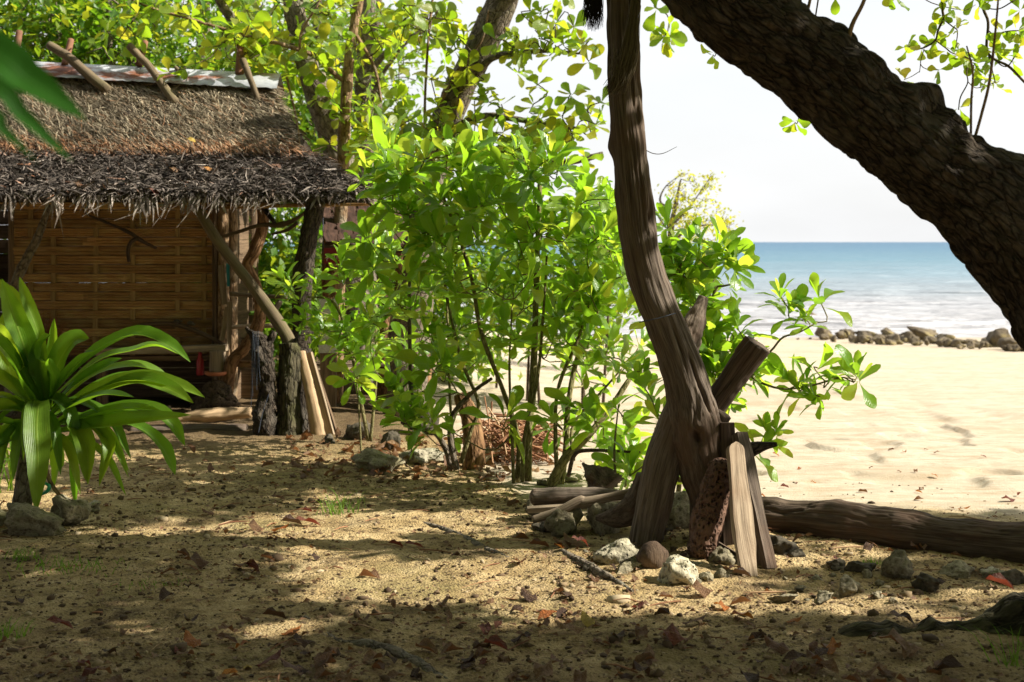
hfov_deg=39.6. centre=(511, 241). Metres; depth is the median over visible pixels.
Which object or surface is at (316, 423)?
leaning pole
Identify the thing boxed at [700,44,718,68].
hanging twig
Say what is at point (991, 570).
stone
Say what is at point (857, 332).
shore rock
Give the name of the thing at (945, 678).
fallen leaf
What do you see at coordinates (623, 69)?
fibre wrap
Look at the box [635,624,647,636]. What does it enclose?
fallen leaf
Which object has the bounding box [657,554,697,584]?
stone
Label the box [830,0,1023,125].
hanging branch
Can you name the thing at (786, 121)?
leafy twig
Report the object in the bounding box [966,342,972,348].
shore rock
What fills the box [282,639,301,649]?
fallen leaf
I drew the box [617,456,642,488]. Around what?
seedling
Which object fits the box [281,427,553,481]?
shrub litter
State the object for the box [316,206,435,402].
bark roof shack
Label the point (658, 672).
gravel
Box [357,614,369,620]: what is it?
fallen leaf
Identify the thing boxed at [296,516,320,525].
fallen leaf
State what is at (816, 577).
stone
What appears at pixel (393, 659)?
fallen leaf
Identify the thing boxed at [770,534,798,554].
stone
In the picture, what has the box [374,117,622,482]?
beach shrub
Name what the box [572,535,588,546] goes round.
fallen leaf
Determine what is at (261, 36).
almond tree
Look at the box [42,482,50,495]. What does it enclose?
plastic strap
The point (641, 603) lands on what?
fallen leaf
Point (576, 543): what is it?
fallen leaf
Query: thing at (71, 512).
stone
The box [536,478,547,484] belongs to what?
stone
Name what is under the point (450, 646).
fallen leaf
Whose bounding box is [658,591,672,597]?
fallen leaf
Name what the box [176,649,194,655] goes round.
fallen leaf
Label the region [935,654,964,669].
fallen leaf
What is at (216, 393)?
coral block
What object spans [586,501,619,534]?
stone
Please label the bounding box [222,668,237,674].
fallen leaf
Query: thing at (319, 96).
almond tree
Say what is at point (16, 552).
grass tuft
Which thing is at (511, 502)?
fallen leaf
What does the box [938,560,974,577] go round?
stone
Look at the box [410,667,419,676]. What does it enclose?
fallen leaf
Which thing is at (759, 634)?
fallen leaf
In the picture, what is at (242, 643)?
fallen leaf
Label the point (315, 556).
fallen leaf
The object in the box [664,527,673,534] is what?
fallen leaf
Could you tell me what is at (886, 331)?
shore rock
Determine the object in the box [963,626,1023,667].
grass tuft
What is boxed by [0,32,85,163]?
strap plant
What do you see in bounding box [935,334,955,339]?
shore rock
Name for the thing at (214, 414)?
peeled log
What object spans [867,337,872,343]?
shore rock
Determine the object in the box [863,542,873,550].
fallen leaf
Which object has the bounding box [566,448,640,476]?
broken snag
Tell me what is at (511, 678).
fallen leaf
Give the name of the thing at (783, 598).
stone
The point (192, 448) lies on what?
fallen leaf
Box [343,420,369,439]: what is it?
stone
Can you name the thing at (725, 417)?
cut log
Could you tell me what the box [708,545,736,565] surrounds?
stone
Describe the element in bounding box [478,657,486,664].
fallen leaf
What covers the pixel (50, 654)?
fallen leaf
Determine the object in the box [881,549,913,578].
stone
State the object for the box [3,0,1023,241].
sky
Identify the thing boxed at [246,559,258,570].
fallen leaf
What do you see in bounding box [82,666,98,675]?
fallen leaf
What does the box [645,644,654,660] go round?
fallen leaf
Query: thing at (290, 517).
fallen leaf
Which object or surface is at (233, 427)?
grey log
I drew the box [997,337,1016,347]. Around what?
shore rock
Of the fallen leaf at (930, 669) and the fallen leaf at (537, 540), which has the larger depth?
the fallen leaf at (537, 540)
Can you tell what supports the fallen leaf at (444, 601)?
on the ground
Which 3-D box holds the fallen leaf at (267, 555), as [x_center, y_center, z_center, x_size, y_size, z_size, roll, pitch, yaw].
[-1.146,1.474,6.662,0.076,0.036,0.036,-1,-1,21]
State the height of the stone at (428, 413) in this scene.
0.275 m
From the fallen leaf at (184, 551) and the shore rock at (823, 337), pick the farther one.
the shore rock at (823, 337)
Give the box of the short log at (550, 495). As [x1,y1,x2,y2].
[529,487,621,505]
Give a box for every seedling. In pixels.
[325,344,383,452]
[373,367,430,457]
[608,397,630,486]
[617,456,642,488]
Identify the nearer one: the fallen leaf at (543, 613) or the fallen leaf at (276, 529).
the fallen leaf at (543, 613)
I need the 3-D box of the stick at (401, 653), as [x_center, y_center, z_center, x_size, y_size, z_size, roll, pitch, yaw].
[-0.525,1.514,5.283,0.109,0.066,0.980,0,0,-43]
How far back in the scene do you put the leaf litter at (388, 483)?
6.03 m
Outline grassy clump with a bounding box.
[0,423,68,492]
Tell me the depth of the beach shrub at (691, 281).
7.92 m
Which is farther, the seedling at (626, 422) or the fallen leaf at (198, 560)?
the seedling at (626, 422)
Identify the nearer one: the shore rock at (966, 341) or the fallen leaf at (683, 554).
the fallen leaf at (683, 554)
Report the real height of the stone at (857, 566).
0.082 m
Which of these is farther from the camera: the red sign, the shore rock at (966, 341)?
the shore rock at (966, 341)
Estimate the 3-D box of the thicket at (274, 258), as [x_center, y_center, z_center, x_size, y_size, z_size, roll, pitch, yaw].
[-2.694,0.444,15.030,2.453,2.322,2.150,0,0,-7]
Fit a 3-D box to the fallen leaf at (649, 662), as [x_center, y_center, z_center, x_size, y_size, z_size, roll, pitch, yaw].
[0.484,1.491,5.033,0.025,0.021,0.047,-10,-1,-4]
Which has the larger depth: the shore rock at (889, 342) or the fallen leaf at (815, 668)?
the shore rock at (889, 342)
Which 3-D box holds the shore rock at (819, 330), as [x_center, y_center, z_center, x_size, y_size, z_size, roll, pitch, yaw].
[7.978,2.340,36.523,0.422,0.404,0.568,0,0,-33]
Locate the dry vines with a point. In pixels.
(495, 435)
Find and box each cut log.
[711,336,769,411]
[718,409,730,421]
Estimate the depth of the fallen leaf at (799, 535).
6.92 m
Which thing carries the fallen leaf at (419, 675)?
on the ground
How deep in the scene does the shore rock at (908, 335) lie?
34.10 m
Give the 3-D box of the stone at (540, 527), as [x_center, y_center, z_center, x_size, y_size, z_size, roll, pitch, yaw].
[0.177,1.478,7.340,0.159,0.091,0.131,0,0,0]
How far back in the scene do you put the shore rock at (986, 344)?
31.02 m
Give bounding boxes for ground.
[0,322,1023,681]
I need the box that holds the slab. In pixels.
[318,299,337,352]
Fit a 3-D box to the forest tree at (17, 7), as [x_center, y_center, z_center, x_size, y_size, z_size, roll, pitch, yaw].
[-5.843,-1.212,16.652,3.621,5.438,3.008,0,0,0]
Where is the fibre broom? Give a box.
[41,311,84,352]
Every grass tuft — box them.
[0,616,33,639]
[4,545,38,560]
[6,550,131,578]
[316,488,365,515]
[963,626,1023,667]
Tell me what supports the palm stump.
on the ground
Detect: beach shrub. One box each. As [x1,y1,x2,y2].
[262,200,428,441]
[338,113,511,470]
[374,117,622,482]
[525,157,657,489]
[591,197,880,491]
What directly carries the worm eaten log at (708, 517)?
on the ground
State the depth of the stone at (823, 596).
5.90 m
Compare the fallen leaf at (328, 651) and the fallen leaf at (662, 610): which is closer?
the fallen leaf at (328, 651)
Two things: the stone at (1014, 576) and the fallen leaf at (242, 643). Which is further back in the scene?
the stone at (1014, 576)
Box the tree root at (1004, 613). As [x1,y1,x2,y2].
[837,592,1023,636]
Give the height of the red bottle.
0.199 m
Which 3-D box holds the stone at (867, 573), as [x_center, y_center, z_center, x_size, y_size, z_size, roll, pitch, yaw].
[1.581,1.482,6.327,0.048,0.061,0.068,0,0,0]
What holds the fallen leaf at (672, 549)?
on the ground
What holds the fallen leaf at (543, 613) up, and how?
on the ground
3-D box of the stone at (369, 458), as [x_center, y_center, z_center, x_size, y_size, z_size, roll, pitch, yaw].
[-0.908,1.484,9.550,0.303,0.189,0.295,0,0,35]
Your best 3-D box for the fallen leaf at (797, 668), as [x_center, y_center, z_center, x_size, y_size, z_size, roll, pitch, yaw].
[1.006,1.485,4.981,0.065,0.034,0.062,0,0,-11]
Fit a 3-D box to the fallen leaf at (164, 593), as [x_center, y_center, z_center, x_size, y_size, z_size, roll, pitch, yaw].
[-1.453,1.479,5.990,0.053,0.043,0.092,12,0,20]
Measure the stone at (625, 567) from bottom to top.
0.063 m
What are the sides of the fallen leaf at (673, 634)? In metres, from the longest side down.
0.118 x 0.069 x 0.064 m
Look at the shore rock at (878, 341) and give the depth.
32.65 m
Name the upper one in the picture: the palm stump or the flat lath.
the palm stump
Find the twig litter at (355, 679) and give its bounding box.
[0,463,978,681]
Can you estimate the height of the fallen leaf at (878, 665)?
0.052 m
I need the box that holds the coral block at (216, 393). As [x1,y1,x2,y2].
[189,380,240,410]
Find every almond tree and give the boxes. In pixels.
[95,0,408,399]
[190,0,376,393]
[325,0,472,307]
[367,0,687,416]
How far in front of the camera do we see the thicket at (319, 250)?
16.14 m
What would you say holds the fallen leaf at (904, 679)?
on the ground
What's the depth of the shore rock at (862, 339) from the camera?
33.27 m
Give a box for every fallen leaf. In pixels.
[15,596,24,603]
[44,652,58,658]
[47,615,72,628]
[78,659,90,664]
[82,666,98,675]
[96,666,111,673]
[102,647,116,652]
[108,674,122,681]
[120,628,127,635]
[159,586,173,599]
[160,567,176,573]
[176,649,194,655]
[177,548,188,555]
[182,552,211,569]
[183,630,200,647]
[184,613,198,621]
[187,444,195,452]
[202,508,213,514]
[207,463,213,471]
[216,632,236,642]
[218,624,233,631]
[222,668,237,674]
[232,559,251,566]
[235,640,247,647]
[240,615,251,621]
[243,519,263,531]
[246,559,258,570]
[257,649,280,666]
[260,552,274,560]
[261,461,273,466]
[263,607,285,618]
[270,494,284,499]
[271,524,287,531]
[280,657,308,673]
[281,514,301,524]
[281,624,301,634]
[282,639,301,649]
[286,633,311,647]
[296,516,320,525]
[300,650,310,655]
[308,552,319,559]
[313,666,334,678]
[314,654,331,669]
[322,646,337,664]
[335,670,351,681]
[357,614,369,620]
[358,568,380,578]
[363,648,382,661]
[372,662,384,669]
[382,651,396,663]
[387,669,405,677]
[388,539,402,546]
[390,599,395,607]
[404,540,423,547]
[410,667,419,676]
[413,673,421,680]
[415,638,437,654]
[421,604,435,610]
[438,596,452,606]
[441,641,462,653]
[444,610,452,619]
[457,654,476,661]
[461,652,474,668]
[472,640,490,648]
[475,646,491,656]
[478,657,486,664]
[479,622,491,634]
[484,634,507,649]
[494,620,501,627]
[498,655,508,662]
[507,499,519,505]
[508,671,516,681]
[510,605,527,612]
[510,631,531,642]
[512,532,529,538]
[512,674,527,678]
[521,587,536,602]
[529,537,549,546]
[534,660,552,678]
[535,617,549,626]
[537,609,556,619]
[552,536,571,545]
[553,587,563,591]
[554,542,563,547]
[554,619,582,633]
[556,607,568,617]
[563,532,583,546]
[566,611,576,615]
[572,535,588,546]
[573,670,586,681]
[581,611,594,627]
[591,574,599,582]
[611,630,624,637]
[617,673,634,679]
[631,600,643,608]
[632,660,650,675]
[634,652,654,662]
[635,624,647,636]
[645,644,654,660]
[645,659,651,665]
[655,607,669,614]
[657,623,687,645]
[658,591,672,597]
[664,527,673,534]
[670,546,676,551]
[678,551,688,556]
[681,614,706,624]
[683,632,692,643]
[685,579,713,597]
[713,600,729,610]
[723,565,739,569]
[730,596,750,604]
[731,610,752,618]
[733,567,750,576]
[740,669,758,681]
[744,621,755,628]
[748,631,765,639]
[764,635,789,654]
[782,649,805,660]
[785,615,802,622]
[791,660,806,673]
[792,533,812,541]
[806,649,823,660]
[809,640,817,651]
[810,662,822,677]
[814,658,838,673]
[815,647,828,658]
[817,642,840,647]
[826,637,837,653]
[841,673,862,681]
[859,662,886,677]
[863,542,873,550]
[867,632,880,639]
[870,675,886,681]
[878,628,919,656]
[878,669,896,677]
[889,610,915,625]
[896,674,918,681]
[926,665,941,674]
[932,659,940,669]
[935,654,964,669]
[936,578,949,583]
[940,675,964,681]
[950,551,961,556]
[986,573,1013,588]
[1001,495,1015,501]
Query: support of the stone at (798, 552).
on the ground
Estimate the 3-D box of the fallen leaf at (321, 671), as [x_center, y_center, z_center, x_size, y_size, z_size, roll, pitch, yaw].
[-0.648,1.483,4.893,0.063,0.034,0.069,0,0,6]
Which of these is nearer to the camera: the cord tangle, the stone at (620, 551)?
the stone at (620, 551)
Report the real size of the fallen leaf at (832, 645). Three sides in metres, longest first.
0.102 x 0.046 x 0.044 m
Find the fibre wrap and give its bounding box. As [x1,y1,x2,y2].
[603,0,640,97]
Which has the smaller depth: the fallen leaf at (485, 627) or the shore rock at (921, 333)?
the fallen leaf at (485, 627)
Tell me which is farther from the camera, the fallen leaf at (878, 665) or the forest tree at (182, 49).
the forest tree at (182, 49)
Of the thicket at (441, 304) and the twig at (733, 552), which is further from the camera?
the thicket at (441, 304)
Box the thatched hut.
[0,30,378,435]
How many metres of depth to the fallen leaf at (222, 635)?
5.34 m
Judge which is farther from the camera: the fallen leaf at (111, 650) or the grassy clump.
the grassy clump
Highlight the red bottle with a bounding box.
[196,352,203,374]
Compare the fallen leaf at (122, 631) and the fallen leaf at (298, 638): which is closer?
the fallen leaf at (298, 638)
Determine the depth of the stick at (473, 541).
7.12 m
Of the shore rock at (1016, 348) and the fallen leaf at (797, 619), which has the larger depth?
the shore rock at (1016, 348)
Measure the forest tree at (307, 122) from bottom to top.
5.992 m
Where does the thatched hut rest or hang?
on the ground
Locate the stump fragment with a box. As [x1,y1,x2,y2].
[582,462,625,488]
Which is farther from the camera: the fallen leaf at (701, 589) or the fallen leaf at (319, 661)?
the fallen leaf at (701, 589)
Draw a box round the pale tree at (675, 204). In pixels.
[654,169,743,282]
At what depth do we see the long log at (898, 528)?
6.87 m
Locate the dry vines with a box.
[455,396,570,464]
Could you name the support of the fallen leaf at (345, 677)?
on the ground
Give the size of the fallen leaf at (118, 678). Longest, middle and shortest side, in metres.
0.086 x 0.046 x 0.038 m
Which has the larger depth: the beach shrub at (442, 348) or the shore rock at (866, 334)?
the shore rock at (866, 334)
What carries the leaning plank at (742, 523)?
on the ground
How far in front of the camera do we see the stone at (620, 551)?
6.55 m
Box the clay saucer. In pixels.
[204,371,226,375]
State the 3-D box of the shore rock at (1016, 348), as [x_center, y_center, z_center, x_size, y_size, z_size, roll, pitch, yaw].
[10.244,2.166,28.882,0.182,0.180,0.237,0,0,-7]
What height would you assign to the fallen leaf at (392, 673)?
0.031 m
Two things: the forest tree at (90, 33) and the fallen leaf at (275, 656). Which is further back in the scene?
the forest tree at (90, 33)
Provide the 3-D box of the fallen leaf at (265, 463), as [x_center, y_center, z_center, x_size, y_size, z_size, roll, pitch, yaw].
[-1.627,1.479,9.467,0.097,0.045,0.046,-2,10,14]
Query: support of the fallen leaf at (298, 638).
on the ground
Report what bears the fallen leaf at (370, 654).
on the ground
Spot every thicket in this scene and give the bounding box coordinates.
[196,207,321,381]
[276,179,449,360]
[391,182,560,387]
[441,181,678,408]
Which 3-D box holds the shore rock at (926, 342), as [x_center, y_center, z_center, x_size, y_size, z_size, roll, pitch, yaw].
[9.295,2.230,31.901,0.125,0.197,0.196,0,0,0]
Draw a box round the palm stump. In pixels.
[454,392,484,468]
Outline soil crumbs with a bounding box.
[0,471,1023,681]
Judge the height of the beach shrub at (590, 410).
2.113 m
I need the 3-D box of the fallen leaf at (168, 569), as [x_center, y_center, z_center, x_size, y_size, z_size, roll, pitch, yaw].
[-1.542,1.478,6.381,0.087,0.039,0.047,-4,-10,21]
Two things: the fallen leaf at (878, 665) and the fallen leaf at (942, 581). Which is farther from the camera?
the fallen leaf at (942, 581)
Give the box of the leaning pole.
[300,350,325,434]
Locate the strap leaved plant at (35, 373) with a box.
[0,277,204,506]
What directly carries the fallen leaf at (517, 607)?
on the ground
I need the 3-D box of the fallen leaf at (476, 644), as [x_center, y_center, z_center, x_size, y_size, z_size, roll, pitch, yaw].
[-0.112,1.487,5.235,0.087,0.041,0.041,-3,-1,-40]
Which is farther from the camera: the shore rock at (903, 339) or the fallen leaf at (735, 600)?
the shore rock at (903, 339)
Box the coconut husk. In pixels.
[636,541,668,568]
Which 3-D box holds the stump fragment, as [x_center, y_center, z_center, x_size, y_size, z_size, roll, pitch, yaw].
[0.521,1.366,8.095,0.241,0.208,0.207,0,0,-24]
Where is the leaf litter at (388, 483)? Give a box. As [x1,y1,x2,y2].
[0,437,1021,681]
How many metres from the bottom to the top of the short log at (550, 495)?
0.110 m
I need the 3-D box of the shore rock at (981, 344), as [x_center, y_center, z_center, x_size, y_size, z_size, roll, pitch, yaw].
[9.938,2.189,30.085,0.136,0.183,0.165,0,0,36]
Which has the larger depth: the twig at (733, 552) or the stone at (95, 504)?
the stone at (95, 504)
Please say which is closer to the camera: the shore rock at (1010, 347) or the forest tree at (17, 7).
the forest tree at (17, 7)
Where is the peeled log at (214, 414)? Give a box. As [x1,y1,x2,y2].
[179,407,251,422]
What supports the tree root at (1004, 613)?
on the ground
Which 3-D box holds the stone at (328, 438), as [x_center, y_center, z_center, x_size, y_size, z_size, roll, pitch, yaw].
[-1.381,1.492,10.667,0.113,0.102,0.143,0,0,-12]
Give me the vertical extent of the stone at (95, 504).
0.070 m
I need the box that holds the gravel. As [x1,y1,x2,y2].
[0,488,1023,681]
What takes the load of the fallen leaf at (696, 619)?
on the ground
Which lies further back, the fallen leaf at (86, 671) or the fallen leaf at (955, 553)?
the fallen leaf at (955, 553)
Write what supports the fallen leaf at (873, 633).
on the ground
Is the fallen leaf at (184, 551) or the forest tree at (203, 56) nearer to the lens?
the fallen leaf at (184, 551)
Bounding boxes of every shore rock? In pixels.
[814,325,832,338]
[819,334,828,339]
[830,335,835,341]
[836,331,844,338]
[839,328,850,338]
[848,335,855,341]
[854,330,875,336]
[856,332,872,337]
[858,335,868,343]
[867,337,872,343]
[872,335,884,341]
[875,337,884,344]
[880,327,894,334]
[885,338,896,344]
[888,335,899,342]
[899,335,908,342]
[904,331,913,339]
[907,326,937,340]
[910,337,919,345]
[924,336,936,343]
[924,337,929,345]
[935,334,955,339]
[936,339,944,346]
[943,338,951,346]
[950,338,960,347]
[964,339,977,343]
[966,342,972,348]
[978,341,984,348]
[981,340,988,347]
[986,328,1011,346]
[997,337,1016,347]
[1002,345,1009,350]
[1006,344,1021,351]
[1013,344,1020,351]
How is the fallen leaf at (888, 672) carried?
on the ground
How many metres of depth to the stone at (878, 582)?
6.18 m
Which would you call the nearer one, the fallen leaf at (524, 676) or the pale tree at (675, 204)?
the fallen leaf at (524, 676)
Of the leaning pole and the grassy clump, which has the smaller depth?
the grassy clump
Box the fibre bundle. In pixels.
[581,0,603,30]
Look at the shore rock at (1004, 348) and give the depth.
29.11 m
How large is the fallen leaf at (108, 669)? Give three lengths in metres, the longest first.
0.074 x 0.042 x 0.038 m
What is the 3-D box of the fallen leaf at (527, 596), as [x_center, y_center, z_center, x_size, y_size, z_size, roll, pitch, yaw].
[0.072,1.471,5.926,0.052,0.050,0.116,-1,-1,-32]
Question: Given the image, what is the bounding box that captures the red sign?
[324,247,339,263]
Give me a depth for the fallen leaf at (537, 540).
6.92 m
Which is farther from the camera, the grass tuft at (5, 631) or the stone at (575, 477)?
the stone at (575, 477)
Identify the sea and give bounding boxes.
[264,242,1011,337]
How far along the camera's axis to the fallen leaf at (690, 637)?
5.22 m
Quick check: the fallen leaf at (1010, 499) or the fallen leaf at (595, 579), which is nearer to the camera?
the fallen leaf at (595, 579)
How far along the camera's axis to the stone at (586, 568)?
6.42 m
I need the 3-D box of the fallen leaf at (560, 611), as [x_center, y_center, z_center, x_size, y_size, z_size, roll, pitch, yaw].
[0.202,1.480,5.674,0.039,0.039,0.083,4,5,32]
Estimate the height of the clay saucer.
0.034 m
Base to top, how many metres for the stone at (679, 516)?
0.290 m
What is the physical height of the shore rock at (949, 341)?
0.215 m
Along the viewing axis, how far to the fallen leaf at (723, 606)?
5.78 m
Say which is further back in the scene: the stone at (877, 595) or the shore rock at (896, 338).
the shore rock at (896, 338)
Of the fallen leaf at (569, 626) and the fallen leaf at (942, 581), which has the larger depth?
the fallen leaf at (942, 581)
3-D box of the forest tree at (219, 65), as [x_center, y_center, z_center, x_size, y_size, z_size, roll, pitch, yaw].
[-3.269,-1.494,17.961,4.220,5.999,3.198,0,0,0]
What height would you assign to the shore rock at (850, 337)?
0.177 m
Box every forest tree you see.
[0,0,162,63]
[0,0,198,67]
[0,0,268,367]
[1,0,223,69]
[105,0,387,214]
[146,0,377,273]
[211,0,418,353]
[310,0,456,199]
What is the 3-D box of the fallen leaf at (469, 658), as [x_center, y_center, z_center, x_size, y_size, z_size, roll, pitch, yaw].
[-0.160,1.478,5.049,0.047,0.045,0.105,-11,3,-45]
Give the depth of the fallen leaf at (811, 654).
5.03 m
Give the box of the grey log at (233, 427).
[129,423,247,430]
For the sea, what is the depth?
74.99 m
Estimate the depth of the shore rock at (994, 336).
31.18 m
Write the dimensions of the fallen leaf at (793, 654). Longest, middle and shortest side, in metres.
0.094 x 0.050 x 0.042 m
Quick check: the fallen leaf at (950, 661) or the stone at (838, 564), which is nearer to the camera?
the fallen leaf at (950, 661)
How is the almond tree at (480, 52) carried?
on the ground
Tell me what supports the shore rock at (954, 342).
on the ground
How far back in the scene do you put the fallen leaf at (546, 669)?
4.86 m
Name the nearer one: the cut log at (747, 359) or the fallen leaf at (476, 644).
the fallen leaf at (476, 644)
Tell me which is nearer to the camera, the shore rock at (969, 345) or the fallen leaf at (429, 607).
the fallen leaf at (429, 607)
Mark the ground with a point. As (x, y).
(958, 412)
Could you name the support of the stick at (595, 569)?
on the ground
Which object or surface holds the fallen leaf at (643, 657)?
on the ground
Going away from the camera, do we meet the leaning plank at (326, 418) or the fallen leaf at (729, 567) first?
the fallen leaf at (729, 567)
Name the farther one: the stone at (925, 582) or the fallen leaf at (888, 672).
the stone at (925, 582)
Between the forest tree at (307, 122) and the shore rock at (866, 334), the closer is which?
the forest tree at (307, 122)
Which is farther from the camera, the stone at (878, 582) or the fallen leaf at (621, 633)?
the stone at (878, 582)
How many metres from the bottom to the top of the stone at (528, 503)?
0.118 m
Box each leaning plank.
[306,352,334,434]
[316,364,336,432]
[720,422,734,545]
[726,441,757,575]
[731,432,776,568]
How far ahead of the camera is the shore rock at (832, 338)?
34.44 m
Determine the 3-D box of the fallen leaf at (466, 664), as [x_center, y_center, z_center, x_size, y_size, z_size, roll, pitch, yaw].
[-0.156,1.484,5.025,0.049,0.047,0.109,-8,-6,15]
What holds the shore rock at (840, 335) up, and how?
on the ground
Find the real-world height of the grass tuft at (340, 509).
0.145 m
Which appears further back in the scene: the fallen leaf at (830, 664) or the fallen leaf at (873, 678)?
the fallen leaf at (830, 664)
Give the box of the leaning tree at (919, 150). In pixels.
[661,0,1023,350]
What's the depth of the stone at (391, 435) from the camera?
10.42 m
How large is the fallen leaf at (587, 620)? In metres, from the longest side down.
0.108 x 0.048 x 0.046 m
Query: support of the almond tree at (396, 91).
on the ground
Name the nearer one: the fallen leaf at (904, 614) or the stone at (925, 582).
the fallen leaf at (904, 614)
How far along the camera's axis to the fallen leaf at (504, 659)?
5.08 m
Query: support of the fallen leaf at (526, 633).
on the ground
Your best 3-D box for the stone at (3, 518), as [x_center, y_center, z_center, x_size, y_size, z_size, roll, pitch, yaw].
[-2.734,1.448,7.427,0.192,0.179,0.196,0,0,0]
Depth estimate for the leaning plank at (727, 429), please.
6.84 m
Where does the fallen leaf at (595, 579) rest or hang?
on the ground
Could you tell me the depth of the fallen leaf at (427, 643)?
5.20 m
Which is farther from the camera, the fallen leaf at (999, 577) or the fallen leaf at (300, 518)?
the fallen leaf at (300, 518)
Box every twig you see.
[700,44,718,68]
[719,542,736,557]
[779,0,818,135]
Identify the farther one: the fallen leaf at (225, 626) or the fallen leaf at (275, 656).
the fallen leaf at (225, 626)
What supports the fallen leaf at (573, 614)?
on the ground
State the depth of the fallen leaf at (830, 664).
4.97 m
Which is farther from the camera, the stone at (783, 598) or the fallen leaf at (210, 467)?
the fallen leaf at (210, 467)
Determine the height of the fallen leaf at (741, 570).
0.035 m
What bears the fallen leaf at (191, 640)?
on the ground
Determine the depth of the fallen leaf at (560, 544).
6.87 m
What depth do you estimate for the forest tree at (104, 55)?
21.10 m
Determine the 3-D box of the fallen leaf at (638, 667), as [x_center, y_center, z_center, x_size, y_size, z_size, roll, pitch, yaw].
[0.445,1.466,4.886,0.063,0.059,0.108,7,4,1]
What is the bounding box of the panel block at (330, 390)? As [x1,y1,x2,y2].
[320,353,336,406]
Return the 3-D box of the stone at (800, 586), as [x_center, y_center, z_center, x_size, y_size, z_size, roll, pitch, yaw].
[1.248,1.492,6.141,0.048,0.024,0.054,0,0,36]
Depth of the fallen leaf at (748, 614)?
5.60 m
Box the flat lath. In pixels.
[527,500,620,512]
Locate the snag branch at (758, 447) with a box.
[751,441,777,456]
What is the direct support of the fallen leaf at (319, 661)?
on the ground
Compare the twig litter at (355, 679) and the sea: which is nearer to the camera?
the twig litter at (355, 679)
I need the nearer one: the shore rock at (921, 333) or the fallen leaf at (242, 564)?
the fallen leaf at (242, 564)
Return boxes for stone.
[0,506,6,525]
[4,502,66,536]
[50,494,90,525]
[90,500,100,511]
[321,434,334,443]
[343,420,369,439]
[351,448,405,474]
[380,430,400,450]
[398,449,428,464]
[400,412,439,434]
[421,448,444,461]
[485,446,502,461]
[525,499,541,515]
[531,521,549,532]
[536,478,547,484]
[544,508,583,537]
[565,472,583,481]
[582,562,593,571]
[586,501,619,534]
[592,538,638,565]
[617,561,641,573]
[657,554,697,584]
[667,491,689,528]
[699,571,713,581]
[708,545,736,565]
[713,568,729,577]
[767,593,798,602]
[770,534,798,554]
[788,548,805,556]
[794,585,806,589]
[796,587,803,592]
[812,575,822,579]
[816,590,832,603]
[826,558,845,570]
[838,574,859,596]
[844,560,876,572]
[861,569,872,578]
[870,591,882,598]
[874,579,883,585]
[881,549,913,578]
[887,597,898,603]
[911,572,939,592]
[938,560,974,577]
[978,566,1003,578]
[997,569,1023,584]
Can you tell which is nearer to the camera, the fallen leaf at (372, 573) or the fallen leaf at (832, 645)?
the fallen leaf at (832, 645)
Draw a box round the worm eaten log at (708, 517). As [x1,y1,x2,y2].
[687,457,729,558]
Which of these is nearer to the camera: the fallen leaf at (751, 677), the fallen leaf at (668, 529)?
the fallen leaf at (751, 677)
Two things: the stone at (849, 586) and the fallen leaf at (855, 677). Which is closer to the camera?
the fallen leaf at (855, 677)
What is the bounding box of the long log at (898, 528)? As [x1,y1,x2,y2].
[762,496,1023,562]
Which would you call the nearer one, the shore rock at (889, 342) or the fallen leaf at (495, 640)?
the fallen leaf at (495, 640)
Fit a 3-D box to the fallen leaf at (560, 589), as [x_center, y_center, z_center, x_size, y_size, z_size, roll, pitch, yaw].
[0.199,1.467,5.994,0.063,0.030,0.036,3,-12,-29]
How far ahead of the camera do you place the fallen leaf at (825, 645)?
5.19 m
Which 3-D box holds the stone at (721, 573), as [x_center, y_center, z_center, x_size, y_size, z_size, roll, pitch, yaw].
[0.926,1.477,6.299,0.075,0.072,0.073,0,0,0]
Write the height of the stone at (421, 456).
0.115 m
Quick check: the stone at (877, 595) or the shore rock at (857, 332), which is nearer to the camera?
the stone at (877, 595)
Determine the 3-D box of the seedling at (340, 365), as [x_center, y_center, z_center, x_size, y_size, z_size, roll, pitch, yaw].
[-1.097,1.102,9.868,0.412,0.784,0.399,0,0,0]
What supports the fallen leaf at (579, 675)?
on the ground
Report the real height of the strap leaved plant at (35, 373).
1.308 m
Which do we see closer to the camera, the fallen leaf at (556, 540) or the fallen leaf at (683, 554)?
the fallen leaf at (683, 554)
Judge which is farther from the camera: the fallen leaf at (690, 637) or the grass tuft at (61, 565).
the grass tuft at (61, 565)
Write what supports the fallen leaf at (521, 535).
on the ground
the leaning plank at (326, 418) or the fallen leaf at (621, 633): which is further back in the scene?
the leaning plank at (326, 418)
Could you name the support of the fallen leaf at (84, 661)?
on the leaf litter at (388, 483)
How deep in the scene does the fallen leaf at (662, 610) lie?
5.63 m
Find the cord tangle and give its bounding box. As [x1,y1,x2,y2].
[251,335,268,431]
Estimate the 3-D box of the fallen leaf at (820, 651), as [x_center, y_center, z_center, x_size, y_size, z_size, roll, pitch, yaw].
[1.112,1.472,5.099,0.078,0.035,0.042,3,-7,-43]
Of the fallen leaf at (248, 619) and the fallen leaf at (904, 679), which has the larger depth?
the fallen leaf at (248, 619)
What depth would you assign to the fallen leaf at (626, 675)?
4.86 m
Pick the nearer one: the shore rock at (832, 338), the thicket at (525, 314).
the thicket at (525, 314)
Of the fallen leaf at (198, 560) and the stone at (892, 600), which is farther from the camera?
the fallen leaf at (198, 560)
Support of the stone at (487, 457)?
on the ground
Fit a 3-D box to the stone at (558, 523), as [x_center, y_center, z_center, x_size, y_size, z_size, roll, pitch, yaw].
[0.269,1.443,7.248,0.225,0.191,0.147,0,0,-21]
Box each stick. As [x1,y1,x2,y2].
[303,615,447,678]
[423,522,514,558]
[531,488,628,523]
[559,549,633,591]

